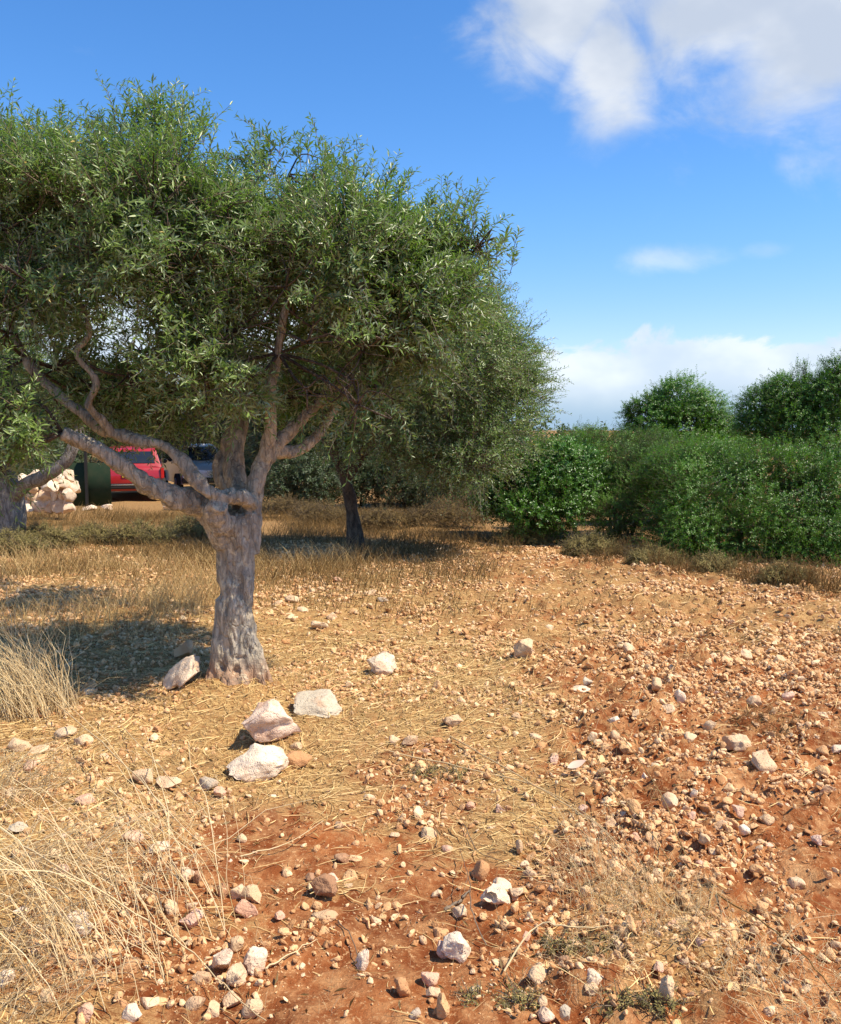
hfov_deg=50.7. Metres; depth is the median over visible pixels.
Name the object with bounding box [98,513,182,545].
scrub
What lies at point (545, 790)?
dry stalk
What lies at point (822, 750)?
stone
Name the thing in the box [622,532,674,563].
dead weeds
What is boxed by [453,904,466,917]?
stone
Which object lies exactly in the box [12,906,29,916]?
stone
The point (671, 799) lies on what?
stone
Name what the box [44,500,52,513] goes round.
rock
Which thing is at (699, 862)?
stone
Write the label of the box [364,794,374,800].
stone
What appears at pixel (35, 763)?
stone
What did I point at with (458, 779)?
dry grass
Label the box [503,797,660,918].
grass tuft
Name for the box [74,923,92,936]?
stone
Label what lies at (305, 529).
dry weeds
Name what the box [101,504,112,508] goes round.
rock
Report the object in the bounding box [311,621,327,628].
stone
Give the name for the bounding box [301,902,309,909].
stone
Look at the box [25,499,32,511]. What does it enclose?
rock
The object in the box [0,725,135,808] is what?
grass tuft
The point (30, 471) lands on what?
shrub
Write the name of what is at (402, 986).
stone
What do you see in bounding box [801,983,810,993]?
stone
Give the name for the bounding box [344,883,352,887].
stone
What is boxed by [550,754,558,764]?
stone
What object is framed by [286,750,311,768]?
stone
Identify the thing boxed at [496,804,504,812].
stone
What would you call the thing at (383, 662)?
stone
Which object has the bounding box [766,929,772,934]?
stone
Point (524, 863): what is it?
stone
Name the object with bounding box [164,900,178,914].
stone
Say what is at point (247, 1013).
stone
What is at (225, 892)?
stone
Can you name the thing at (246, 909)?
stone
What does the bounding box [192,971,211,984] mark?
stone
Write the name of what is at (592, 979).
stone
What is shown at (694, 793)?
stone
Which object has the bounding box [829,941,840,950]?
stone
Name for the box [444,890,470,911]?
twig
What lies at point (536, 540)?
scrub
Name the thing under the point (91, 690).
stone
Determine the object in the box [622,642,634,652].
stone
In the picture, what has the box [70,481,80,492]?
rock
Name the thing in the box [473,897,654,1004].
grass tuft
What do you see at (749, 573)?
dead weeds
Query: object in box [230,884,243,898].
stone
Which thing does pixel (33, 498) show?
rock
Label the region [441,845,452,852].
stone
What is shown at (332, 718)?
straw litter
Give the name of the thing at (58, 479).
rock
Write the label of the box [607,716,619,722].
stone
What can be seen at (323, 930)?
stone
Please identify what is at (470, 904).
twig
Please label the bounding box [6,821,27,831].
stone
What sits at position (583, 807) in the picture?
stone
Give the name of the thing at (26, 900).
grass tuft
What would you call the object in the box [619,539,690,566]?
scrub
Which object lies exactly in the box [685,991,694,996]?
stone
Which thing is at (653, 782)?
dry stalk
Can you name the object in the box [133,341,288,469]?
olive tree
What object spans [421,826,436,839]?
stone
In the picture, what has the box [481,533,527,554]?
dead weeds
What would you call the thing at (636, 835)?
stone
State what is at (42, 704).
grass tuft
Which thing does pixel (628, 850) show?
stone
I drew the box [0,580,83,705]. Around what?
grass tuft
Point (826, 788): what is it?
stone
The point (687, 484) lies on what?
bush
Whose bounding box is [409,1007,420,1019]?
stone
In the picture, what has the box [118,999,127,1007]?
stone
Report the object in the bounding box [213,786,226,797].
stone
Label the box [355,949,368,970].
stone
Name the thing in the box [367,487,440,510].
scrub
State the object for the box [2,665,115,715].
grass tuft
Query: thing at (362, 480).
shrub
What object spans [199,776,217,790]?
stone
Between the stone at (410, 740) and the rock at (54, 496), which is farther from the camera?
the rock at (54, 496)
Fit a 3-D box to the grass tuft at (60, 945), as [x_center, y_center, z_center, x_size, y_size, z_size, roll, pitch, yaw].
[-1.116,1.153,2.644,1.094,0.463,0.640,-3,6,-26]
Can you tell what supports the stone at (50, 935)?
on the ground at (424, 880)
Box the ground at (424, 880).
[0,430,840,1023]
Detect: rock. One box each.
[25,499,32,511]
[26,491,38,500]
[29,487,37,492]
[32,500,44,511]
[35,489,51,501]
[41,480,58,492]
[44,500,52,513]
[49,492,57,501]
[51,499,62,514]
[52,474,64,480]
[57,479,71,489]
[57,489,63,499]
[61,469,73,481]
[61,500,75,513]
[62,488,76,501]
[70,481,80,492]
[82,505,96,510]
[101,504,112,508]
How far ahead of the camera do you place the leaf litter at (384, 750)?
4.61 m
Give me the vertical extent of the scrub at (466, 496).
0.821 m
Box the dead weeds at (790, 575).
[747,548,809,587]
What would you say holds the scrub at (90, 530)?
on the ground at (424, 880)
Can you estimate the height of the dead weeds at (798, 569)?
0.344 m
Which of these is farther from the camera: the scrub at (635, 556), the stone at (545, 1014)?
the scrub at (635, 556)
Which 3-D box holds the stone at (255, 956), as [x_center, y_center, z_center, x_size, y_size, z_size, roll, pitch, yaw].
[-0.495,1.341,2.651,0.073,0.069,0.080,0,4,-3]
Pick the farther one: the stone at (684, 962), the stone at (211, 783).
the stone at (211, 783)
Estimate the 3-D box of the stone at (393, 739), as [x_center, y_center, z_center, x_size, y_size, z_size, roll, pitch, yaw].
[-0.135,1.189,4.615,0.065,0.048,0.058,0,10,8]
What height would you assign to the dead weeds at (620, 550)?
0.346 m
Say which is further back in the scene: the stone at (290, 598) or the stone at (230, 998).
the stone at (290, 598)
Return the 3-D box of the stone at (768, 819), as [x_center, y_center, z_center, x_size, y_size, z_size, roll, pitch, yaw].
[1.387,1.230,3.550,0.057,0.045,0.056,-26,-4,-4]
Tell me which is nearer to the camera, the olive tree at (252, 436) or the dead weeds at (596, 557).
the dead weeds at (596, 557)
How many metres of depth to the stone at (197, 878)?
3.15 m
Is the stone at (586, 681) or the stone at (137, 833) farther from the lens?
the stone at (586, 681)
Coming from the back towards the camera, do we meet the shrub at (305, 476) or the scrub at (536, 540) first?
the shrub at (305, 476)
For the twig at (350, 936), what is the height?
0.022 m
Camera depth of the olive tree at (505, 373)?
10.83 m
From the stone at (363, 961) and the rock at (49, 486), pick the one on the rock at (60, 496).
the rock at (49, 486)
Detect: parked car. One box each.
[98,434,166,490]
[160,443,217,486]
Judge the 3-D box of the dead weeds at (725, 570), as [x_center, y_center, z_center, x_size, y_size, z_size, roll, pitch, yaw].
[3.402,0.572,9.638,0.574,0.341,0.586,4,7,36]
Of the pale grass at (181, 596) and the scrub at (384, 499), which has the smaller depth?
the pale grass at (181, 596)
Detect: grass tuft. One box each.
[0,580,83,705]
[0,612,86,723]
[0,682,311,971]
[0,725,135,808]
[0,776,231,963]
[0,776,261,915]
[0,798,205,1014]
[0,884,161,1023]
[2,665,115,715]
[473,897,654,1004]
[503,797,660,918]
[561,842,744,947]
[641,861,840,1023]
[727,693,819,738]
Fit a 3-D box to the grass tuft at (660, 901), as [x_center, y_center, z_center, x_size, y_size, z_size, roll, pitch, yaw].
[0.759,1.253,2.895,0.571,0.225,0.568,0,5,0]
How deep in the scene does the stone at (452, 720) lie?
4.78 m
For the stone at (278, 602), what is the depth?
8.09 m
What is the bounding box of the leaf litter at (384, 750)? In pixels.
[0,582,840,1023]
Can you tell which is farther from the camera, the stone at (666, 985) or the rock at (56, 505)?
the rock at (56, 505)
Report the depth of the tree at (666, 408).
15.09 m
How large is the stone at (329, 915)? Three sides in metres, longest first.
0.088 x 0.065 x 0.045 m
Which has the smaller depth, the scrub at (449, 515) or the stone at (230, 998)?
the stone at (230, 998)
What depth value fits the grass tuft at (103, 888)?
2.87 m
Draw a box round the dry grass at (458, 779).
[0,599,840,1023]
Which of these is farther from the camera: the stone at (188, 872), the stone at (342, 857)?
the stone at (342, 857)
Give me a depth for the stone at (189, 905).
3.00 m
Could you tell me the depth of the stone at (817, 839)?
3.36 m
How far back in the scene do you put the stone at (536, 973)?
2.57 m
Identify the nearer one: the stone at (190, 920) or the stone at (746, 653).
the stone at (190, 920)
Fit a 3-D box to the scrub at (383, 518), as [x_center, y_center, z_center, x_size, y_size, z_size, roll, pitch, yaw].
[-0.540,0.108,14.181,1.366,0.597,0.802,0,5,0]
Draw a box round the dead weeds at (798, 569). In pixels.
[762,552,826,585]
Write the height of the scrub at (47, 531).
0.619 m
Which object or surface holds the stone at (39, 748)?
on the ground at (424, 880)
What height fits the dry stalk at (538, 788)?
0.074 m
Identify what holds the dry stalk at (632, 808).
on the ground at (424, 880)
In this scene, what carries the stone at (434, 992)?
on the ground at (424, 880)
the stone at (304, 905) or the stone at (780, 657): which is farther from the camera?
the stone at (780, 657)
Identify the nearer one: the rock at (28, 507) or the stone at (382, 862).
the stone at (382, 862)
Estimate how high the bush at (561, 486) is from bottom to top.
1.770 m
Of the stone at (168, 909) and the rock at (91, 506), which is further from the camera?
the rock at (91, 506)
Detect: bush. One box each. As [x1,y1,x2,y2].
[457,430,626,544]
[543,414,690,544]
[614,425,826,563]
[757,421,840,566]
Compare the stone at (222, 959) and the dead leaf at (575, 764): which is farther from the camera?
the dead leaf at (575, 764)
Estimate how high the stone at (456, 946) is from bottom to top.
0.094 m
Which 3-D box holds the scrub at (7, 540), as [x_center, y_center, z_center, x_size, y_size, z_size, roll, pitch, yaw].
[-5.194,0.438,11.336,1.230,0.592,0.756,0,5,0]
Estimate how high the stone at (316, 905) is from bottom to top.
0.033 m
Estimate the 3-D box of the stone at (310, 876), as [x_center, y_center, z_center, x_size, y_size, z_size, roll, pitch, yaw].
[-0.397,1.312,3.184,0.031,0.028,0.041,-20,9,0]
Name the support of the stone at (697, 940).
on the ground at (424, 880)
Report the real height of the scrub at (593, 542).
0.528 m
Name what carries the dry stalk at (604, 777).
on the ground at (424, 880)
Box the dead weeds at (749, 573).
[721,547,794,584]
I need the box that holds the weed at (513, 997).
[455,971,549,1011]
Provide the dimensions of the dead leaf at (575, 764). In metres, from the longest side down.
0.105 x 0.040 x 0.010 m
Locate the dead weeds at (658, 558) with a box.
[638,543,691,570]
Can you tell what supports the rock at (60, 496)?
on the rock at (67, 507)
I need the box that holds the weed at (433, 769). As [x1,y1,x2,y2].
[407,758,472,781]
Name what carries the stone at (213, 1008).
on the ground at (424, 880)
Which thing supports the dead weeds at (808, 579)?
on the ground at (424, 880)
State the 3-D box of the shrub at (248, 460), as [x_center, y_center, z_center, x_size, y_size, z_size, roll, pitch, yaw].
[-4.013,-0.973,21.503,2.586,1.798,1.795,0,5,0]
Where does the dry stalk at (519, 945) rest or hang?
on the ground at (424, 880)
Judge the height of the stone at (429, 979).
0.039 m
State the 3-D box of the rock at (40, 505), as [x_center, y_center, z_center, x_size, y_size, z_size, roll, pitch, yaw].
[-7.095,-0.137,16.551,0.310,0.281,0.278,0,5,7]
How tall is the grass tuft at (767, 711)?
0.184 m
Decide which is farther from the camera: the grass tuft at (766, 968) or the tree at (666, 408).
the tree at (666, 408)
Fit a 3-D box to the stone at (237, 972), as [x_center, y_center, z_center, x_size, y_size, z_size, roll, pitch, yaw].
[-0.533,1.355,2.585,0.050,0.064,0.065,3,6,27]
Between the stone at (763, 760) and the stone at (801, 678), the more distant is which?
the stone at (801, 678)
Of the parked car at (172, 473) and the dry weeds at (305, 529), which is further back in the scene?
the parked car at (172, 473)
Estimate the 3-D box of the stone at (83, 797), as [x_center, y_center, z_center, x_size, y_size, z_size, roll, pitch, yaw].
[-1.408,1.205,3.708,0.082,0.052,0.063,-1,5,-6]
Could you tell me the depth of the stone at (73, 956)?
2.67 m
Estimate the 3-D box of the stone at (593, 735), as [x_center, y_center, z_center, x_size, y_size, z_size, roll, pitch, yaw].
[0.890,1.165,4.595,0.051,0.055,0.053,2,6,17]
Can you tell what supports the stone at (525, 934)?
on the ground at (424, 880)
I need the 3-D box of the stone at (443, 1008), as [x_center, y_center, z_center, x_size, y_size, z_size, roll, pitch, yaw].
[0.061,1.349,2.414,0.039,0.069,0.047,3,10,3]
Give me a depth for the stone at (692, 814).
3.61 m
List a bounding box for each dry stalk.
[0,827,266,1020]
[43,694,220,858]
[122,726,213,851]
[242,820,323,855]
[266,939,315,968]
[389,750,681,920]
[449,735,639,868]
[503,921,607,971]
[563,736,674,868]
[583,716,633,818]
[588,691,685,854]
[717,893,840,1002]
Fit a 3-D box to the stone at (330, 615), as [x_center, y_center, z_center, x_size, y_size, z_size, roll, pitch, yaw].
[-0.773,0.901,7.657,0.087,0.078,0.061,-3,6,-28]
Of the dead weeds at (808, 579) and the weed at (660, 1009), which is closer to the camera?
the weed at (660, 1009)
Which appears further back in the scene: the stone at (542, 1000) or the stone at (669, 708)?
the stone at (669, 708)
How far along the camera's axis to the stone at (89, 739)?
4.47 m
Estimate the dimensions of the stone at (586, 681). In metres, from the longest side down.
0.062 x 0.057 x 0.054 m
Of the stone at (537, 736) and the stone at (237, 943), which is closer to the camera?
the stone at (237, 943)
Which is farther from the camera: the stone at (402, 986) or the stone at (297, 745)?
the stone at (297, 745)
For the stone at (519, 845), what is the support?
on the ground at (424, 880)
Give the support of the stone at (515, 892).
on the ground at (424, 880)
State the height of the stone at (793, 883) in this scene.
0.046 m
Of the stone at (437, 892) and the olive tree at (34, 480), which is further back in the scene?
the olive tree at (34, 480)
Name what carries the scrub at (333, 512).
on the ground at (424, 880)
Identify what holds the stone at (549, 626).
on the ground at (424, 880)
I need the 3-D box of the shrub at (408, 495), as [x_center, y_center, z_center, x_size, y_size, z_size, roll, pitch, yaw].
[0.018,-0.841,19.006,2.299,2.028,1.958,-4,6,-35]
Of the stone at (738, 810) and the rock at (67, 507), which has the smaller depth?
the stone at (738, 810)
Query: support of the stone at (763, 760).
on the ground at (424, 880)
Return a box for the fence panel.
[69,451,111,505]
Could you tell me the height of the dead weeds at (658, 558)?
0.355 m
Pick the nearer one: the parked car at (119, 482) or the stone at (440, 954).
the stone at (440, 954)
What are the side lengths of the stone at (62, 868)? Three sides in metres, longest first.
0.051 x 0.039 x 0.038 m
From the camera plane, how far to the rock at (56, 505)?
16.46 m
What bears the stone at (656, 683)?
on the ground at (424, 880)
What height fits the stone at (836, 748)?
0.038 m
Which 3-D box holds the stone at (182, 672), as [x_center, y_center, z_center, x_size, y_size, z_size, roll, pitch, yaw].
[-1.446,0.984,5.344,0.285,0.127,0.251,-41,12,0]
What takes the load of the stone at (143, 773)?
on the ground at (424, 880)
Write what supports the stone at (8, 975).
on the ground at (424, 880)
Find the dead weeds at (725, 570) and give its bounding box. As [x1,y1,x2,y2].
[706,547,759,580]
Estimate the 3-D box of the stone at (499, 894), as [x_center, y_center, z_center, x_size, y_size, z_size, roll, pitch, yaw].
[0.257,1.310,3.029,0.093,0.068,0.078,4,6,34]
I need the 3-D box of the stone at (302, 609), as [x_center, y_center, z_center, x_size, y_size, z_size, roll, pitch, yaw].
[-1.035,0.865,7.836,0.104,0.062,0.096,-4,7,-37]
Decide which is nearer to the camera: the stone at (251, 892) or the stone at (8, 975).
the stone at (8, 975)
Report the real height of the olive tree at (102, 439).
4.428 m
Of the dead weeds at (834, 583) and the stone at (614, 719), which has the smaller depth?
the stone at (614, 719)
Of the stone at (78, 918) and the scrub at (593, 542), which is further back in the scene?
the scrub at (593, 542)
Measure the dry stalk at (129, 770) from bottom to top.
0.143 m
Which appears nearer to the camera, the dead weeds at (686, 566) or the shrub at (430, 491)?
the dead weeds at (686, 566)
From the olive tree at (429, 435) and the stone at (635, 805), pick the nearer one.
the stone at (635, 805)
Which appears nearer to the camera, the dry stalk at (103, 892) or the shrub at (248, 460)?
the dry stalk at (103, 892)
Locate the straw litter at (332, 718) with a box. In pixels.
[0,534,840,1023]
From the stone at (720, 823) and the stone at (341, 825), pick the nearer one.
the stone at (720, 823)
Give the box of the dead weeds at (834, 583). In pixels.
[806,550,840,597]
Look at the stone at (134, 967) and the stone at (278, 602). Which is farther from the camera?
the stone at (278, 602)
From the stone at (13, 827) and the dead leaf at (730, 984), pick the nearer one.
the dead leaf at (730, 984)
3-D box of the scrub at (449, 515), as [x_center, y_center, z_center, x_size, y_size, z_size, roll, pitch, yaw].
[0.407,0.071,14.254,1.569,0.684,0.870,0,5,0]
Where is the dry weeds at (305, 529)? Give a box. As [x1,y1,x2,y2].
[0,501,622,619]
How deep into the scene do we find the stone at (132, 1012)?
2.42 m
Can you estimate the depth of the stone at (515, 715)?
4.89 m
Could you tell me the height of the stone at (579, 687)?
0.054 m
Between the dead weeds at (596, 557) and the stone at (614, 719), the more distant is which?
the dead weeds at (596, 557)
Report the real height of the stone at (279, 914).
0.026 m
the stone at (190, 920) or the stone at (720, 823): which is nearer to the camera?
the stone at (190, 920)
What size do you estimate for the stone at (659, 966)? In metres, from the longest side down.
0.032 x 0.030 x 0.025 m
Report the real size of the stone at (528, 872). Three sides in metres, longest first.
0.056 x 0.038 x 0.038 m
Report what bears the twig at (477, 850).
on the ground at (424, 880)
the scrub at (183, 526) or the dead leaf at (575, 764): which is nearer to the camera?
the dead leaf at (575, 764)
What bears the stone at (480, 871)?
on the ground at (424, 880)
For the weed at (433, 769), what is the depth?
4.19 m
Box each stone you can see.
[0,968,14,987]
[3,787,19,797]
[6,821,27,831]
[7,737,32,751]
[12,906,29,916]
[23,760,36,772]
[30,745,48,754]
[40,988,54,1001]
[42,933,57,946]
[54,726,76,738]
[56,864,68,872]
[62,950,79,967]
[67,909,88,924]
[74,734,93,745]
[74,793,95,805]
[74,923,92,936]
[77,1002,94,1022]
[82,687,94,695]
[100,753,109,758]
[117,957,142,974]
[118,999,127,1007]
[121,830,143,842]
[121,1003,141,1021]
[132,768,153,784]
[140,996,158,1009]
[147,841,170,853]
[156,776,181,788]
[157,978,163,983]
[162,654,200,689]
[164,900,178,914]
[169,923,179,939]
[174,640,192,657]
[179,908,202,928]
[180,867,194,880]
[185,902,197,908]
[185,996,205,1010]
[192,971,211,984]
[194,871,200,883]
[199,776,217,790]
[206,999,219,1017]
[212,947,232,968]
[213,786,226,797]
[216,882,228,897]
[222,990,242,1007]
[226,743,288,781]
[226,962,246,986]
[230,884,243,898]
[230,936,243,951]
[234,899,257,918]
[237,833,246,842]
[239,884,261,903]
[241,699,301,742]
[242,998,262,1018]
[243,946,267,975]
[272,600,282,606]
[274,910,284,919]
[284,595,298,602]
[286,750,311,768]
[290,742,302,749]
[293,689,341,717]
[297,606,308,611]
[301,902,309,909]
[305,872,314,882]
[310,873,337,896]
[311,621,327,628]
[312,901,322,909]
[312,909,337,922]
[319,926,329,933]
[326,612,336,618]
[334,853,349,863]
[335,821,345,828]
[342,869,357,882]
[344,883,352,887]
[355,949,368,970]
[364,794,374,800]
[366,651,396,674]
[371,916,381,923]
[376,860,385,867]
[377,597,387,601]
[389,735,400,744]
[389,832,399,836]
[394,977,410,996]
[401,735,417,745]
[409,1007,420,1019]
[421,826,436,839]
[421,971,439,986]
[426,986,440,997]
[431,889,442,897]
[432,927,448,938]
[436,940,447,958]
[436,993,449,1018]
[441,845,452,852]
[441,931,470,963]
[443,714,463,726]
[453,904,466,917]
[465,801,475,810]
[471,860,489,880]
[480,883,509,904]
[493,877,511,890]
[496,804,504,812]
[509,888,523,897]
[511,712,520,719]
[513,638,532,658]
[515,839,522,853]
[520,860,529,867]
[522,931,530,940]
[523,869,537,878]
[527,965,546,984]
[530,733,541,739]
[538,995,547,1007]
[538,1006,554,1022]
[545,624,553,629]
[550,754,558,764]
[558,955,568,961]
[559,1004,570,1020]
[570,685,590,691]
[578,804,587,813]
[583,677,592,685]
[584,983,598,995]
[587,732,597,741]
[587,968,602,985]
[604,817,617,827]
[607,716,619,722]
[609,994,617,1002]
[610,730,619,739]
[614,939,624,950]
[619,743,630,754]
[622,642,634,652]
[625,845,635,854]
[627,799,640,814]
[632,832,640,840]
[652,677,661,690]
[653,961,663,972]
[658,975,674,1005]
[661,792,677,808]
[662,704,674,712]
[674,689,685,703]
[679,956,688,964]
[683,732,696,742]
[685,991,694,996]
[687,811,695,819]
[690,789,697,797]
[695,860,709,867]
[695,937,707,946]
[698,833,710,844]
[703,720,716,731]
[714,820,727,830]
[722,733,751,750]
[731,804,744,818]
[738,824,750,835]
[740,649,751,660]
[746,695,761,706]
[749,864,763,873]
[751,749,776,773]
[758,814,774,825]
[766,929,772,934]
[773,654,786,662]
[781,691,794,700]
[786,876,805,888]
[787,824,793,830]
[797,676,804,681]
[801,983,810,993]
[810,835,821,845]
[816,745,828,756]
[820,784,835,792]
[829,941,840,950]
[830,744,840,752]
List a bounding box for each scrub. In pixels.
[0,524,56,560]
[11,518,89,547]
[67,519,122,544]
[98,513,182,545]
[155,512,206,538]
[261,492,324,516]
[287,499,367,524]
[359,501,428,530]
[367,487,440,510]
[401,496,492,528]
[430,488,506,521]
[486,521,556,546]
[552,530,626,556]
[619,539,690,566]
[682,548,746,572]
[748,555,823,587]
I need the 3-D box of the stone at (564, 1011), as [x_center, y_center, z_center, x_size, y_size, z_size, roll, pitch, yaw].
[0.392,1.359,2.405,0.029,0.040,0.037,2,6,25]
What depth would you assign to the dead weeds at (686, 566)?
9.88 m
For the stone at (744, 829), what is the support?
on the ground at (424, 880)
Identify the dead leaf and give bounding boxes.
[567,760,585,768]
[598,755,604,761]
[727,981,739,990]
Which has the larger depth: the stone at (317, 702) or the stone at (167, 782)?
the stone at (317, 702)
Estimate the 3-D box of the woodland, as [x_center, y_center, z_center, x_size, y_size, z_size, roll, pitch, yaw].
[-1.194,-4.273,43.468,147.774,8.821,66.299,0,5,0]
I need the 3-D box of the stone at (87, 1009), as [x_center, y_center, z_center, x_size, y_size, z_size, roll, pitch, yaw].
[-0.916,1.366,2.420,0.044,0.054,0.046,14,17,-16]
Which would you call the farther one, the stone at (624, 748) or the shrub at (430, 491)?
the shrub at (430, 491)
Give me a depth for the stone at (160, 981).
2.57 m
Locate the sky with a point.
(670, 170)
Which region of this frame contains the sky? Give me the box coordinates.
[0,0,840,429]
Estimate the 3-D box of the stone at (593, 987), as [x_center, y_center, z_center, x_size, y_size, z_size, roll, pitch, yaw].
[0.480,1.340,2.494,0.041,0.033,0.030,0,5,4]
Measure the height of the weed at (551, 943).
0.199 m
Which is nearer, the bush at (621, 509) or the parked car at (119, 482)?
the bush at (621, 509)
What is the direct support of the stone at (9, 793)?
on the ground at (424, 880)
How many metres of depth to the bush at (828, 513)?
10.67 m
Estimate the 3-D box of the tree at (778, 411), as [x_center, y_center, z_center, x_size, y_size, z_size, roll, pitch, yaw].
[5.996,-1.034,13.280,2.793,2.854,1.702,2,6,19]
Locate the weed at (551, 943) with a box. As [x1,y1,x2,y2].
[532,916,617,957]
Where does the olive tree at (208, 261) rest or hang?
on the ground at (424, 880)
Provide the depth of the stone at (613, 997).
2.45 m
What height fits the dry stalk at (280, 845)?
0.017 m
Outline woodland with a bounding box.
[43,349,833,459]
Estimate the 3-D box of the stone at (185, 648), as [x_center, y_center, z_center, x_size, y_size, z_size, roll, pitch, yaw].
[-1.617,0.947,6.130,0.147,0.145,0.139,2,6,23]
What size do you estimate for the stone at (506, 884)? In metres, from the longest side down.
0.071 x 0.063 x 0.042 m
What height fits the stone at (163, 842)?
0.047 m
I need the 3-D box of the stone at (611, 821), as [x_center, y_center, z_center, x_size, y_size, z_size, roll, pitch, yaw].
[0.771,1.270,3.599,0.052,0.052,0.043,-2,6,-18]
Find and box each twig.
[337,920,360,969]
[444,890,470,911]
[460,850,486,944]
[462,823,510,863]
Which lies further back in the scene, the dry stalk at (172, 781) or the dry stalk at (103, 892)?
the dry stalk at (172, 781)
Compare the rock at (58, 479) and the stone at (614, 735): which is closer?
the stone at (614, 735)
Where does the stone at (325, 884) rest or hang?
on the ground at (424, 880)
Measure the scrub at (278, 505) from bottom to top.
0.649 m
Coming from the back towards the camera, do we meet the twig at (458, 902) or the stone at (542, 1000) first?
the twig at (458, 902)
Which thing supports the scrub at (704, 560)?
on the ground at (424, 880)
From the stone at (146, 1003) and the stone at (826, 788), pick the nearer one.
the stone at (146, 1003)
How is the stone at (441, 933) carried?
on the ground at (424, 880)
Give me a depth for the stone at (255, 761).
4.07 m
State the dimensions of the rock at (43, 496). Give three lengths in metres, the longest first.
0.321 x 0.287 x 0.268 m
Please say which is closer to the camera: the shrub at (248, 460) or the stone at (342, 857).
the stone at (342, 857)
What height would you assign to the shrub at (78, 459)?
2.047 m
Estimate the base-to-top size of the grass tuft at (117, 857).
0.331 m
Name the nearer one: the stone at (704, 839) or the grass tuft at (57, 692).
the stone at (704, 839)
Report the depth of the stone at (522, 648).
6.14 m
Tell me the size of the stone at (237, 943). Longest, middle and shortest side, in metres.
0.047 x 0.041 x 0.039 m
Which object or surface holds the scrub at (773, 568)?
on the ground at (424, 880)
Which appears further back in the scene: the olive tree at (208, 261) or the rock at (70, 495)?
the rock at (70, 495)
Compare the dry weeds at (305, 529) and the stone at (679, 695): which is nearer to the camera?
the stone at (679, 695)
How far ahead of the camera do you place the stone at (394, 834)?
3.58 m
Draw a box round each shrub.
[15,451,56,490]
[24,437,100,472]
[206,438,288,502]
[245,430,358,509]
[315,438,412,507]
[362,434,449,510]
[412,435,506,513]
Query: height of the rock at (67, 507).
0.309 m
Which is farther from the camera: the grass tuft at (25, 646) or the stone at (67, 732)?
the grass tuft at (25, 646)
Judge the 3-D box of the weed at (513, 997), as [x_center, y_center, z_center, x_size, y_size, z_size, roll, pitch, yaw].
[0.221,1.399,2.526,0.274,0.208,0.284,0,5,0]
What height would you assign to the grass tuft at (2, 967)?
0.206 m
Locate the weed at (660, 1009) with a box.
[585,976,699,1022]
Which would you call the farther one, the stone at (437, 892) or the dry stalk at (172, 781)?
the dry stalk at (172, 781)
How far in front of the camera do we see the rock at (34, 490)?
16.37 m
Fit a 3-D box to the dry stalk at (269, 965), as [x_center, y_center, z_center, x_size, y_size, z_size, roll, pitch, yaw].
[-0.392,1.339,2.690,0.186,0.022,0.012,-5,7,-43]
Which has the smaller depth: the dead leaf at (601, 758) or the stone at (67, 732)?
the dead leaf at (601, 758)
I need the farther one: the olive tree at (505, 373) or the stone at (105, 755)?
the olive tree at (505, 373)
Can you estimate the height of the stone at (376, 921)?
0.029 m
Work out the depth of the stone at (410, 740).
4.58 m
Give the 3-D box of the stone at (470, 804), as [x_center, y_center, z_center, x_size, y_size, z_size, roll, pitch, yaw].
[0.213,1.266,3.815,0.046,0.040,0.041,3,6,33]
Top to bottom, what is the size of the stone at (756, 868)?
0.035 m
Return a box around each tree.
[0,69,525,685]
[0,296,117,537]
[17,356,167,463]
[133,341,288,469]
[244,337,393,504]
[266,227,571,546]
[366,378,525,506]
[613,364,742,468]
[723,347,840,506]
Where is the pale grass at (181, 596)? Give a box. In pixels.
[0,535,436,648]
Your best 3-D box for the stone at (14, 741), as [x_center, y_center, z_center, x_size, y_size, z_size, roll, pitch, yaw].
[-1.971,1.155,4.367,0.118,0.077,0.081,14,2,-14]
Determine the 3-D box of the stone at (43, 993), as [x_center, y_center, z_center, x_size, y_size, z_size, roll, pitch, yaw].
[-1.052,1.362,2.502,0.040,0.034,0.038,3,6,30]
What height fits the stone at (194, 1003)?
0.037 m
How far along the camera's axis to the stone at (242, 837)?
3.46 m
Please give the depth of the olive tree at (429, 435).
20.29 m
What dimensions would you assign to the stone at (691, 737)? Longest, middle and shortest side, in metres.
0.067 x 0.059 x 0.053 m
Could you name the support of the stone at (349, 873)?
on the ground at (424, 880)
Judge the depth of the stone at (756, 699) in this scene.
5.04 m
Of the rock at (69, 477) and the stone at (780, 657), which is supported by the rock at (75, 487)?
the rock at (69, 477)
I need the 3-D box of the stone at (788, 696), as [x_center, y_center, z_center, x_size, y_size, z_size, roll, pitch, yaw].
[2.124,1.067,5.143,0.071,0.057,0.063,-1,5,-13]
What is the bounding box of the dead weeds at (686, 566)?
[663,550,711,576]
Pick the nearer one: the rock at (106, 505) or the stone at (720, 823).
the stone at (720, 823)
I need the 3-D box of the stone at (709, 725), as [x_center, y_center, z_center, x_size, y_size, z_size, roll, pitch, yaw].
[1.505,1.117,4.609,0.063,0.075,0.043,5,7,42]
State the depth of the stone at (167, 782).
3.91 m
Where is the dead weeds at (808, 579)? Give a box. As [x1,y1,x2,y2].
[790,553,840,593]
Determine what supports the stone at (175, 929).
on the ground at (424, 880)
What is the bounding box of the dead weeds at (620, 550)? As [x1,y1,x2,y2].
[599,531,642,558]
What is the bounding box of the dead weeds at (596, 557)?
[575,546,616,564]
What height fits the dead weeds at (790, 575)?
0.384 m

